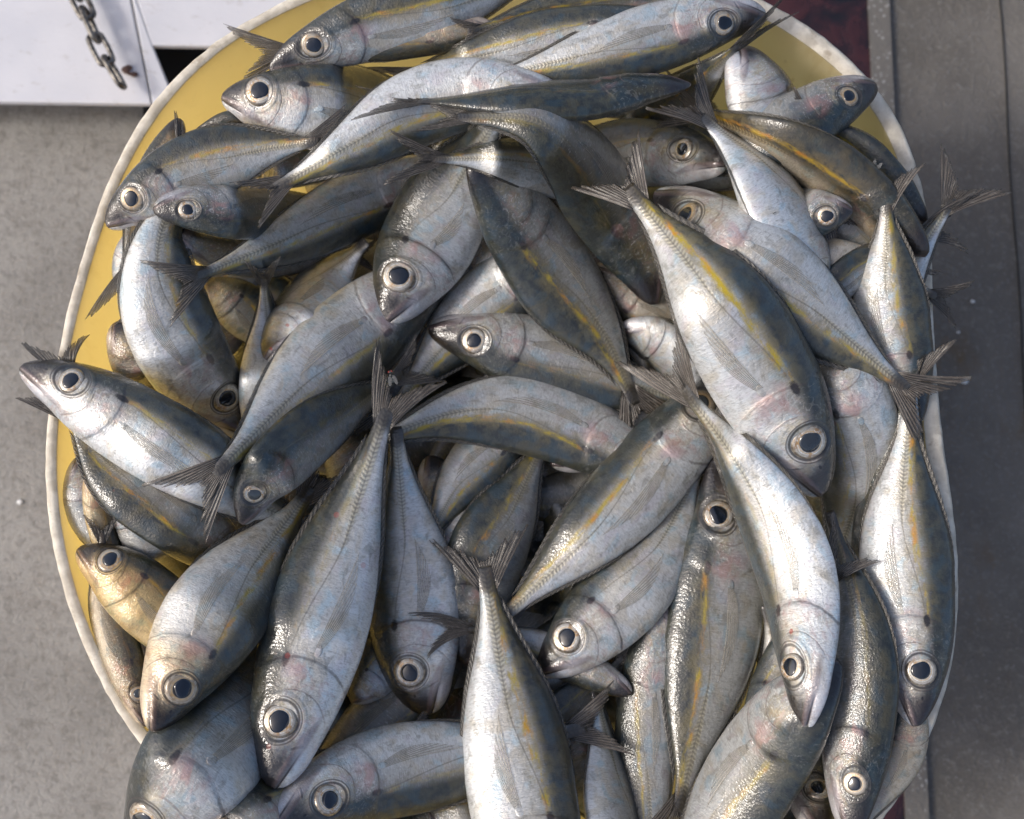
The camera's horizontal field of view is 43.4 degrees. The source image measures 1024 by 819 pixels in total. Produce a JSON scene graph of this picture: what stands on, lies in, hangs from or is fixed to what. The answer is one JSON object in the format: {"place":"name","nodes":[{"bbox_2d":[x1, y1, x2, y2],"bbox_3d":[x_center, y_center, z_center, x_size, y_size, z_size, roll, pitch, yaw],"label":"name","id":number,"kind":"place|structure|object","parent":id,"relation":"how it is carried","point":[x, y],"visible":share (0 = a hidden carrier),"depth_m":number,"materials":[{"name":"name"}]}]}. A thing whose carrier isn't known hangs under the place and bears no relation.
{"place":"outdoors","nodes":[
{"label":"outdoors","id":0,"kind":"place"},
{"bbox_2d":[0,1,142,818],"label":"floor","id":1,"kind":"structure","parent":0,"point":[70,744],"depth_m":0.91,"materials":[{"name":"grey concrete"}]},
{"bbox_2d":[0,0,285,115],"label":"metal bench","id":2,"kind":"object","parent":1,"relation":"on","point":[46,57],"visible":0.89,"depth_m":0.92,"materials":[{"name":"white paint"}]},
{"bbox_2d":[69,0,126,89],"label":"steel chain","id":3,"kind":"object","parent":2,"relation":"on","point":[85,15],"visible":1,"depth_m":0.90,"materials":[{"name":"silver metal"}]},
{"bbox_2d":[45,0,957,818],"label":"plastic tub","id":4,"kind":"object","parent":1,"relation":"on","point":[791,46],"visible":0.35,"depth_m":0.65,"materials":[{"name":"yellow plastic"}]},
{"bbox_2d":[83,515,145,726],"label":"fish","id":5,"kind":"object","parent":4,"relation":"in","point":[119,647],"visible":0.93,"depth_m":0.60},
{"bbox_2d":[112,237,122,277],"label":"fish","id":6,"kind":"object","parent":4,"relation":"in","point":[117,259],"visible":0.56,"depth_m":0.62},
{"bbox_2d":[86,118,185,317],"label":"fish","id":7,"kind":"object","parent":4,"relation":"in","point":[166,133],"visible":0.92,"depth_m":0.62},
{"bbox_2d":[105,105,345,230],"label":"fish","id":8,"kind":"object","parent":4,"relation":"in","point":[222,154],"visible":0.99,"depth_m":0.62},
{"bbox_2d":[250,337,446,788],"bbox_3d":[-0.085,0.071,0.625,0.051,0.037,0.221,16,81,3],"label":"fish","id":9,"kind":"object","parent":4,"relation":"in","point":[310,648],"visible":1,"depth_m":0.61},
{"bbox_2d":[19,359,307,520],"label":"fish","id":10,"kind":"object","parent":9,"relation":"on","point":[142,432],"visible":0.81,"depth_m":0.60},
{"bbox_2d":[22,334,89,361],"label":"fish","id":11,"kind":"object","parent":10,"relation":"on","point":[68,355],"visible":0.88,"depth_m":0.62},
{"bbox_2d":[124,644,260,818],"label":"fish","id":12,"kind":"object","parent":9,"relation":"on","point":[199,761],"visible":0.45,"depth_m":0.58},
{"bbox_2d":[75,543,178,647],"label":"fish","id":13,"kind":"object","parent":12,"relation":"on","point":[131,588],"visible":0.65,"depth_m":0.60},
{"bbox_2d":[82,481,121,545],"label":"fish","id":14,"kind":"object","parent":13,"relation":"on","point":[97,514],"visible":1,"depth_m":0.61},
{"bbox_2d":[140,470,336,731],"bbox_3d":[-0.128,0.080,0.623,0.048,0.074,0.157,29,82,4],"label":"fish","id":15,"kind":"object","parent":9,"relation":"on","point":[208,629],"visible":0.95,"depth_m":0.59},
{"bbox_2d":[17,397,237,565],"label":"fish","id":16,"kind":"object","parent":15,"relation":"on","point":[172,527],"visible":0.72,"depth_m":0.61},
{"bbox_2d":[385,369,399,383],"bbox_3d":[-0.061,-0.017,0.646,0.009,0.003,0.010,0,81,0],"label":"fly","id":17,"kind":"object","parent":9,"relation":"on","point":[392,378],"visible":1,"depth_m":0.65,"materials":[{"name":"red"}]},
{"bbox_2d":[429,524,580,818],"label":"fish","id":18,"kind":"object","parent":4,"relation":"in","point":[518,762],"visible":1,"depth_m":0.63},
{"bbox_2d":[230,133,822,731],"bbox_3d":[-0.006,0.022,0.733,0.395,0.073,0.446,0,81,0],"label":"fish heap","id":19,"kind":"object","parent":4,"relation":"in","point":[558,489],"visible":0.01,"depth_m":0.70,"materials":[{"name":"grey food"}]},
{"bbox_2d":[204,277,259,342],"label":"fish","id":20,"kind":"object","parent":19,"relation":"on","point":[233,301],"visible":0.52,"depth_m":0.69},
{"bbox_2d":[211,274,257,353],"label":"fish","id":21,"kind":"object","parent":19,"relation":"on","point":[235,343],"visible":0.07,"depth_m":0.69},
{"bbox_2d":[199,265,291,300],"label":"fish","id":22,"kind":"object","parent":19,"relation":"on","point":[277,285],"visible":0.09,"depth_m":0.70},
{"bbox_2d":[239,257,280,418],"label":"fish","id":23,"kind":"object","parent":19,"relation":"on","point":[254,362],"visible":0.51,"depth_m":0.66},
{"bbox_2d":[182,229,376,277],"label":"fish","id":24,"kind":"object","parent":19,"relation":"on","point":[206,250],"visible":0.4,"depth_m":0.65},
{"bbox_2d":[140,155,420,325],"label":"fish","id":25,"kind":"object","parent":19,"relation":"on","point":[331,216],"visible":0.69,"depth_m":0.67},
{"bbox_2d":[153,185,304,239],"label":"fish","id":26,"kind":"object","parent":25,"relation":"on","point":[225,211],"visible":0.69,"depth_m":0.62},
{"bbox_2d":[142,271,441,540],"bbox_3d":[-0.101,-0.016,0.648,0.048,0.086,0.188,37,83,5],"label":"fish","id":27,"kind":"object","parent":19,"relation":"on","point":[332,341],"visible":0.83,"depth_m":0.65},
{"bbox_2d":[221,63,390,136],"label":"fish","id":28,"kind":"object","parent":19,"relation":"on","point":[304,100],"visible":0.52,"depth_m":0.62},
{"bbox_2d":[225,17,490,77],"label":"fish","id":29,"kind":"object","parent":28,"relation":"on","point":[441,41],"visible":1,"depth_m":0.63},
{"bbox_2d":[269,0,511,69],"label":"fish","id":30,"kind":"object","parent":29,"relation":"on","point":[345,33],"visible":1,"depth_m":0.62},
{"bbox_2d":[366,4,636,75],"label":"fish","id":31,"kind":"object","parent":28,"relation":"on","point":[516,39],"visible":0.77,"depth_m":0.62},
{"bbox_2d":[450,0,659,44],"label":"fish","id":32,"kind":"object","parent":31,"relation":"on","point":[526,7],"visible":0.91,"depth_m":0.63},
{"bbox_2d":[260,238,368,360],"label":"fish","id":33,"kind":"object","parent":19,"relation":"on","point":[304,294],"visible":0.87,"depth_m":0.68},
{"bbox_2d":[315,463,326,477],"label":"fish","id":34,"kind":"object","parent":19,"relation":"on","point":[322,471],"visible":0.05,"depth_m":0.69},
{"bbox_2d":[117,111,240,438],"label":"fish","id":35,"kind":"object","parent":34,"relation":"on","point":[186,358],"visible":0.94,"depth_m":0.62},
{"bbox_2d":[106,321,155,390],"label":"fish","id":36,"kind":"object","parent":35,"relation":"on","point":[122,360],"visible":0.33,"depth_m":0.63},
{"bbox_2d":[329,695,350,730],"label":"fish","id":37,"kind":"object","parent":19,"relation":"on","point":[345,703],"visible":0.14,"depth_m":0.66},
{"bbox_2d":[245,142,438,187],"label":"fish","id":38,"kind":"object","parent":19,"relation":"on","point":[288,165],"visible":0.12,"depth_m":0.67},
{"bbox_2d":[196,111,243,128],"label":"fish","id":39,"kind":"object","parent":38,"relation":"on","point":[225,117],"visible":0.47,"depth_m":0.63},
{"bbox_2d":[324,429,368,478],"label":"fish","id":40,"kind":"object","parent":19,"relation":"on","point":[337,461],"visible":0.03,"depth_m":0.68},
{"bbox_2d":[348,635,391,704],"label":"fish","id":41,"kind":"object","parent":19,"relation":"on","point":[369,684],"visible":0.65,"depth_m":0.65},
{"bbox_2d":[305,180,466,270],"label":"fish","id":42,"kind":"object","parent":19,"relation":"on","point":[308,188],"visible":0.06,"depth_m":0.71},
{"bbox_2d":[318,658,462,749],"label":"fish","id":43,"kind":"object","parent":19,"relation":"on","point":[387,709],"visible":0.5,"depth_m":0.66},
{"bbox_2d":[369,426,458,714],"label":"fish","id":44,"kind":"object","parent":19,"relation":"on","point":[417,573],"visible":0.88,"depth_m":0.65},
{"bbox_2d":[417,455,443,503],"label":"fish","id":45,"kind":"object","parent":19,"relation":"on","point":[429,467],"visible":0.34,"depth_m":0.68},
{"bbox_2d":[399,801,470,818],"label":"fish","id":46,"kind":"object","parent":19,"relation":"on","point":[460,811],"visible":0.12,"depth_m":0.64},
{"bbox_2d":[373,124,500,323],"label":"fish","id":47,"kind":"object","parent":19,"relation":"on","point":[430,238],"visible":0.83,"depth_m":0.67},
{"bbox_2d":[230,57,551,227],"bbox_3d":[-0.056,-0.138,0.624,0.169,0.026,0.046,-22,82,-3],"label":"fish","id":48,"kind":"object","parent":47,"relation":"on","point":[346,145],"visible":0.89,"depth_m":0.62},
{"bbox_2d":[352,73,690,121],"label":"fish","id":49,"kind":"object","parent":48,"relation":"on","point":[576,100],"visible":1,"depth_m":0.61},
{"bbox_2d":[351,256,527,456],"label":"fish","id":50,"kind":"object","parent":19,"relation":"on","point":[483,287],"visible":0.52,"depth_m":0.69},
{"bbox_2d":[233,334,445,524],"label":"fish","id":51,"kind":"object","parent":50,"relation":"on","point":[295,447],"visible":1,"depth_m":0.62},
{"bbox_2d":[443,511,463,542],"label":"fish","id":52,"kind":"object","parent":19,"relation":"on","point":[448,531],"visible":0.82,"depth_m":0.67},
{"bbox_2d":[278,680,633,818],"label":"fish","id":53,"kind":"object","parent":19,"relation":"on","point":[400,770],"visible":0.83,"depth_m":0.62},
{"bbox_2d":[220,711,428,818],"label":"fish","id":54,"kind":"object","parent":53,"relation":"on","point":[260,800],"visible":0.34,"depth_m":0.58},
{"bbox_2d":[431,443,521,529],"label":"fish","id":55,"kind":"object","parent":19,"relation":"on","point":[467,474],"visible":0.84,"depth_m":0.68},
{"bbox_2d":[469,237,491,269],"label":"fish","id":56,"kind":"object","parent":19,"relation":"on","point":[483,253],"visible":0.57,"depth_m":0.69},
{"bbox_2d":[424,197,558,327],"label":"fish","id":57,"kind":"object","parent":19,"relation":"on","point":[554,201],"visible":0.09,"depth_m":0.70},
{"bbox_2d":[448,455,543,664],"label":"fish","id":58,"kind":"object","parent":19,"relation":"on","point":[496,513],"visible":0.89,"depth_m":0.67},
{"bbox_2d":[361,375,634,474],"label":"fish","id":59,"kind":"object","parent":19,"relation":"on","point":[546,422],"visible":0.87,"depth_m":0.67},
{"bbox_2d":[408,612,631,696],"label":"fish","id":60,"kind":"object","parent":19,"relation":"on","point":[600,678],"visible":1,"depth_m":0.66},
{"bbox_2d":[428,313,669,411],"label":"fish","id":61,"kind":"object","parent":19,"relation":"on","point":[526,346],"visible":0.75,"depth_m":0.68},
{"bbox_2d":[466,168,663,426],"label":"fish","id":62,"kind":"object","parent":19,"relation":"on","point":[547,265],"visible":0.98,"depth_m":0.67},
{"bbox_2d":[615,329,839,726],"bbox_3d":[0.113,0.047,0.621,0.049,0.073,0.205,-23,82,-4],"label":"fish","id":63,"kind":"object","parent":62,"relation":"on","point":[786,545],"visible":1,"depth_m":0.60},
{"bbox_2d":[536,618,608,691],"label":"fish","id":64,"kind":"object","parent":19,"relation":"on","point":[554,684],"visible":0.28,"depth_m":0.67},
{"bbox_2d":[569,740,587,817],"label":"fish","id":65,"kind":"object","parent":19,"relation":"on","point":[579,752],"visible":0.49,"depth_m":0.66},
{"bbox_2d":[552,646,629,723],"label":"fish","id":66,"kind":"object","parent":19,"relation":"on","point":[572,700],"visible":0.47,"depth_m":0.66},
{"bbox_2d":[550,411,649,472],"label":"fish","id":67,"kind":"object","parent":19,"relation":"on","point":[642,415],"visible":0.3,"depth_m":0.69},
{"bbox_2d":[505,379,724,617],"bbox_3d":[0.059,0.046,0.672,0.044,0.032,0.188,43,83,6],"label":"fish","id":68,"kind":"object","parent":19,"relation":"on","point":[634,487],"visible":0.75,"depth_m":0.66},
{"bbox_2d":[613,655,622,702],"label":"fish","id":69,"kind":"object","parent":19,"relation":"on","point":[619,668],"visible":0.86,"depth_m":0.67},
{"bbox_2d":[614,609,673,818],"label":"fish","id":70,"kind":"object","parent":69,"relation":"on","point":[640,734],"visible":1,"depth_m":0.66},
{"bbox_2d":[537,468,705,678],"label":"fish","id":71,"kind":"object","parent":19,"relation":"on","point":[614,608],"visible":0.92,"depth_m":0.66},
{"bbox_2d":[599,262,654,374],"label":"fish","id":72,"kind":"object","parent":19,"relation":"on","point":[635,358],"visible":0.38,"depth_m":0.70},
{"bbox_2d":[597,263,673,323],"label":"fish","id":73,"kind":"object","parent":72,"relation":"on","point":[629,303],"visible":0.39,"depth_m":0.69},
{"bbox_2d":[416,98,664,304],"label":"fish","id":74,"kind":"object","parent":73,"relation":"on","point":[566,155],"visible":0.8,"depth_m":0.64},
{"bbox_2d":[384,129,554,198],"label":"fish","id":75,"kind":"object","parent":74,"relation":"on","point":[507,159],"visible":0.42,"depth_m":0.63},
{"bbox_2d":[595,118,725,186],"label":"fish","id":76,"kind":"object","parent":19,"relation":"on","point":[678,155],"visible":0.43,"depth_m":0.68},
{"bbox_2d":[621,0,798,125],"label":"fish","id":77,"kind":"object","parent":76,"relation":"on","point":[713,67],"visible":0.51,"depth_m":0.63},
{"bbox_2d":[653,71,929,256],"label":"fish","id":78,"kind":"object","parent":76,"relation":"on","point":[806,155],"visible":0.9,"depth_m":0.61},
{"bbox_2d":[622,316,700,382],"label":"fish","id":79,"kind":"object","parent":19,"relation":"on","point":[651,340],"visible":0.54,"depth_m":0.69},
{"bbox_2d":[688,123,733,191],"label":"fish","id":80,"kind":"object","parent":19,"relation":"on","point":[720,184],"visible":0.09,"depth_m":0.71},
{"bbox_2d":[675,75,877,185],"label":"fish","id":81,"kind":"object","parent":19,"relation":"on","point":[835,105],"visible":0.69,"depth_m":0.62},
{"bbox_2d":[803,188,852,235],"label":"fish","id":82,"kind":"object","parent":19,"relation":"on","point":[829,212],"visible":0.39,"depth_m":0.61},
{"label":"fish","id":83,"kind":"object","parent":19,"relation":"on","visible":0},
{"bbox_2d":[818,362,897,546],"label":"fish","id":84,"kind":"object","parent":83,"relation":"on","point":[865,411],"visible":0.52,"depth_m":0.61},
{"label":"fish","id":85,"kind":"object","parent":19,"relation":"on","visible":0},
{"bbox_2d":[652,457,763,818],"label":"fish","id":86,"kind":"object","parent":85,"relation":"on","point":[714,628],"visible":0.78,"depth_m":0.66},
{"bbox_2d":[681,659,842,818],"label":"fish","id":87,"kind":"object","parent":86,"relation":"on","point":[763,757],"visible":0.98,"depth_m":0.59},
{"bbox_2d":[583,691,637,818],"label":"fish","id":88,"kind":"object","parent":4,"relation":"in","point":[607,792],"visible":1,"depth_m":0.64},
{"bbox_2d":[513,0,765,79],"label":"fish","id":89,"kind":"object","parent":4,"relation":"in","point":[660,36],"visible":1,"depth_m":0.62},
{"bbox_2d":[611,78,723,118],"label":"fish","id":90,"kind":"object","parent":4,"relation":"in","point":[712,104],"visible":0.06,"depth_m":0.71},
{"bbox_2d":[646,57,830,267],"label":"fish","id":91,"kind":"object","parent":4,"relation":"in","point":[765,187],"visible":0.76,"depth_m":0.61},
{"bbox_2d":[784,809,795,818],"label":"fish","id":92,"kind":"object","parent":4,"relation":"in","point":[789,815],"visible":0.15,"depth_m":0.61},
{"bbox_2d":[724,45,856,239],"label":"fish","id":93,"kind":"object","parent":4,"relation":"in","point":[756,80],"visible":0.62,"depth_m":0.62},
{"bbox_2d":[653,186,971,441],"bbox_3d":[0.136,-0.050,0.616,0.182,0.058,0.048,39,83,6],"label":"fish","id":94,"kind":"object","parent":4,"relation":"in","point":[796,271],"visible":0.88,"depth_m":0.60},
{"bbox_2d":[571,130,835,496],"bbox_3d":[0.098,-0.045,0.607,0.050,0.053,0.194,-33,82,-5],"label":"fish","id":95,"kind":"object","parent":94,"relation":"on","point":[750,353],"visible":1,"depth_m":0.59},
{"bbox_2d":[745,522,880,703],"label":"fish","id":96,"kind":"object","parent":4,"relation":"in","point":[767,670],"visible":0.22,"depth_m":0.65},
{"bbox_2d":[756,606,833,818],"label":"fish","id":97,"kind":"object","parent":96,"relation":"on","point":[811,801],"visible":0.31,"depth_m":0.61},
{"bbox_2d":[822,509,898,818],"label":"fish","id":98,"kind":"object","parent":4,"relation":"in","point":[856,752],"visible":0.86,"depth_m":0.59},
{"bbox_2d":[793,87,927,223],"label":"fish","id":99,"kind":"object","parent":4,"relation":"in","point":[874,150],"visible":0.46,"depth_m":0.62},
{"bbox_2d":[837,223,939,274],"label":"fish","id":100,"kind":"object","parent":4,"relation":"in","point":[852,233],"visible":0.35,"depth_m":0.63},
{"bbox_2d":[869,712,928,818],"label":"fish","id":101,"kind":"object","parent":4,"relation":"in","point":[908,751],"visible":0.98,"depth_m":0.59},
{"bbox_2d":[828,238,974,326],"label":"fish","id":102,"kind":"object","parent":4,"relation":"in","point":[839,248],"visible":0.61,"depth_m":0.62},
{"bbox_2d":[830,191,977,296],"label":"fish","id":103,"kind":"object","parent":4,"relation":"in","point":[848,269],"visible":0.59,"depth_m":0.61},
{"bbox_2d":[858,399,954,726],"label":"fish","id":104,"kind":"object","parent":4,"relation":"in","point":[905,539],"visible":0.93,"depth_m":0.60},
{"bbox_2d":[851,339,956,557],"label":"fish","id":105,"kind":"object","parent":104,"relation":"on","point":[927,364],"visible":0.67,"depth_m":0.61},
{"bbox_2d":[915,143,1010,282],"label":"fish","id":106,"kind":"object","parent":4,"relation":"in","point":[934,228],"visible":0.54,"depth_m":0.63},
{"bbox_2d":[851,163,933,420],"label":"fish","id":107,"kind":"object","parent":106,"relation":"on","point":[889,298],"visible":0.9,"depth_m":0.61},
{"bbox_2d":[889,0,1023,818],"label":"pavement","id":108,"kind":"structure","parent":0,"point":[948,75],"depth_m":0.93,"materials":[{"name":"concrete"}]},
{"bbox_2d":[763,0,904,818],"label":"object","id":109,"kind":"object","parent":108,"relation":"on","point":[842,26],"visible":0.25,"depth_m":0.97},
{"bbox_2d":[867,0,928,818],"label":"floor joint","id":110,"kind":"object","parent":108,"relation":"on","point":[916,803],"depth_m":0.96,"materials":[{"name":"grey concrete"}]},
{"bbox_2d":[999,0,1023,392],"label":"floor groove","id":111,"kind":"object","parent":108,"relation":"on","point":[1012,195],"visible":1,"depth_m":0.95,"materials":[{"name":"black"}]},
{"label":"fish","id":112,"kind":"object","parent":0,"visible":0},
{"bbox_2d":[113,520,188,577],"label":"fish","id":113,"kind":"object","parent":112,"relation":"on","point":[130,539],"visible":0.28,"depth_m":0.61},
{"bbox_2d":[63,458,122,545],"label":"fish","id":114,"kind":"object","parent":113,"relation":"on","point":[72,493],"visible":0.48,"depth_m":0.62}
]}

